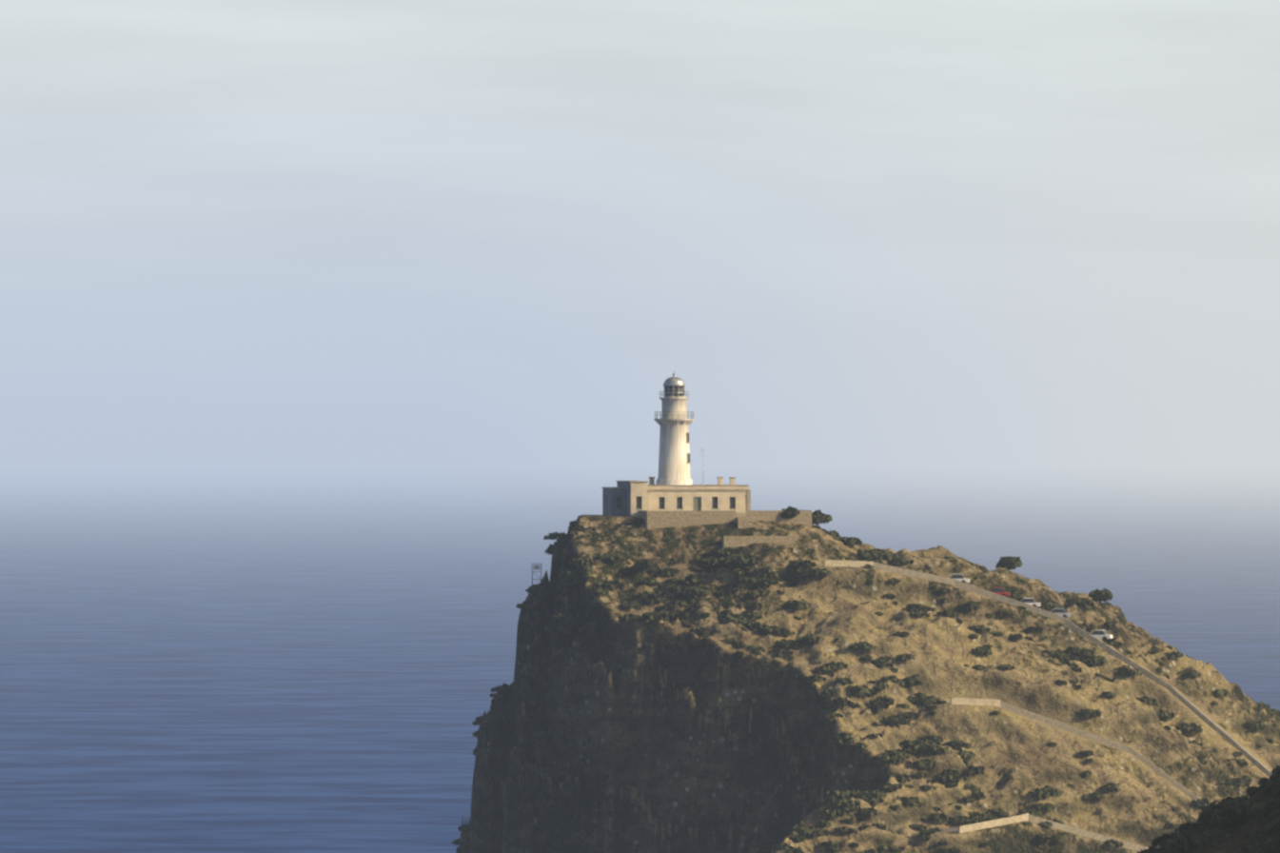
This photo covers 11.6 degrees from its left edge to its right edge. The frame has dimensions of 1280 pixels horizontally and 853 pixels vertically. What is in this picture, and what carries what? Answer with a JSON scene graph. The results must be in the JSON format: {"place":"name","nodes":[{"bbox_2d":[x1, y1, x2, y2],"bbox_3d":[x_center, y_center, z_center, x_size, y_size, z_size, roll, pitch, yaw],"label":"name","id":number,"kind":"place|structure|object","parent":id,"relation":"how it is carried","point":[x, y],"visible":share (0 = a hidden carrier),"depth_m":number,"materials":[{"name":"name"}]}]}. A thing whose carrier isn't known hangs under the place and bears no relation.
{"place":"outdoors","nodes":[
{"label":"outdoors","id":0,"kind":"place"},
{"bbox_2d":[0,469,1279,852],"bbox_3d":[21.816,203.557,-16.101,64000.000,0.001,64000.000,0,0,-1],"label":"sea water","id":1,"kind":"structure","parent":0,"point":[257,659],"depth_m":7282.25,"materials":[{"name":"blue liquid"}]},
{"bbox_2d":[0,0,1279,469],"label":"sky","id":2,"kind":"structure","parent":0,"point":[235,234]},
{"bbox_2d":[455,514,1279,852],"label":"headland terrain","id":3,"kind":"structure","parent":0,"point":[738,747],"depth_m":942.23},
{"bbox_2d":[531,563,541,584],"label":"lattice tower","id":4,"kind":"structure","parent":3,"relation":"on","point":[537,567],"depth_m":976.31,"materials":[{"name":"white paint"}]},
{"bbox_2d":[631,558,653,574],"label":"shrub","id":5,"kind":"object","parent":3,"relation":"on","point":[643,563],"visible":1,"depth_m":960.07,"materials":[{"name":"green plant"}]},
{"bbox_2d":[452,519,909,852],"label":"cliff shrubs","id":6,"kind":"object","parent":3,"relation":"on","point":[839,801],"depth_m":952.04,"materials":[{"name":"green plant"}]},
{"bbox_2d":[684,572,707,586],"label":"shrub","id":7,"kind":"object","parent":3,"relation":"on","point":[696,580],"visible":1,"depth_m":955.81,"materials":[{"name":"green plant"}]},
{"bbox_2d":[601,364,811,547],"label":"lighthouse","id":8,"kind":"object","parent":3,"relation":"on","point":[673,496],"visible":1,"depth_m":980.80,"materials":[{"name":"white paint"}]},
{"bbox_2d":[728,552,758,571],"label":"shrub","id":9,"kind":"object","parent":3,"relation":"on","point":[742,561],"visible":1,"depth_m":958.02,"materials":[{"name":"green plant"}]},
{"bbox_2d":[780,505,799,517],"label":"bush","id":10,"kind":"object","parent":3,"relation":"on","point":[789,511],"visible":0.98,"depth_m":974.34,"materials":[{"name":"green plant"}]},
{"bbox_2d":[811,509,832,525],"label":"tree","id":11,"kind":"object","parent":3,"relation":"on","point":[818,517],"visible":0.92,"depth_m":985.14,"materials":[{"name":"green plant"}]},
{"bbox_2d":[591,524,1279,852],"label":"headland shrubs","id":12,"kind":"object","parent":3,"relation":"on","point":[931,743],"visible":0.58,"depth_m":944.76,"materials":[{"name":"green plant"}]},
{"bbox_2d":[821,781,1065,852],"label":"shrubs","id":13,"kind":"object","parent":3,"relation":"on","point":[833,846],"visible":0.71,"depth_m":894.78,"materials":[{"name":"green plant"}]},
{"bbox_2d":[995,555,1022,570],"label":"tree","id":14,"kind":"object","parent":3,"relation":"on","point":[1009,562],"visible":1,"depth_m":986.78,"materials":[{"name":"green plant"}]},
{"bbox_2d":[1087,587,1113,606],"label":"tree","id":15,"kind":"object","parent":3,"relation":"on","point":[1104,594],"visible":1,"depth_m":988.22,"materials":[{"name":"green plant"}]},
{"bbox_2d":[942,812,1148,851],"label":"road","id":16,"kind":"structure","parent":0,"point":[1032,818],"depth_m":901.84,"materials":[{"name":"concrete"}]},
{"bbox_2d":[824,559,1272,776],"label":"road","id":17,"kind":"structure","parent":0,"point":[1220,731],"depth_m":961.42,"materials":[{"name":"grey asphalt"}]},
{"bbox_2d":[949,573,969,583],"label":"car","id":18,"kind":"object","parent":17,"relation":"on","point":[960,578],"visible":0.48,"depth_m":966.82,"materials":[{"name":"white paint"}]},
{"bbox_2d":[990,587,1010,596],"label":"car","id":19,"kind":"object","parent":17,"relation":"on","point":[1000,591],"visible":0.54,"depth_m":966.24,"materials":[{"name":"red paint"}]},
{"bbox_2d":[1020,597,1041,607],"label":"car","id":20,"kind":"object","parent":17,"relation":"on","point":[1031,601],"visible":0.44,"depth_m":965.80,"materials":[{"name":"white paint"}]},
{"bbox_2d":[1050,608,1071,617],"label":"car","id":21,"kind":"object","parent":17,"relation":"on","point":[1061,612],"visible":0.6,"depth_m":965.34,"materials":[{"name":"grey paint"}]},
{"bbox_2d":[1090,630,1112,640],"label":"car","id":22,"kind":"object","parent":17,"relation":"on","point":[1101,634],"visible":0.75,"depth_m":963.96,"materials":[{"name":"white paint"}]},
{"bbox_2d":[945,697,1201,800],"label":"road","id":23,"kind":"structure","parent":0,"point":[1076,731],"depth_m":930.28,"materials":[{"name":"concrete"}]},
{"bbox_2d":[1164,778,1279,852],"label":"ridge terrain","id":24,"kind":"structure","parent":0,"point":[1238,829],"depth_m":480.63,"materials":[{"name":"black stone"}]},
{"bbox_2d":[1137,765,1279,852],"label":"ridge shrubs","id":25,"kind":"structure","parent":24,"relation":"on","point":[1226,810],"depth_m":483.14,"materials":[{"name":"green plant"}]}
]}

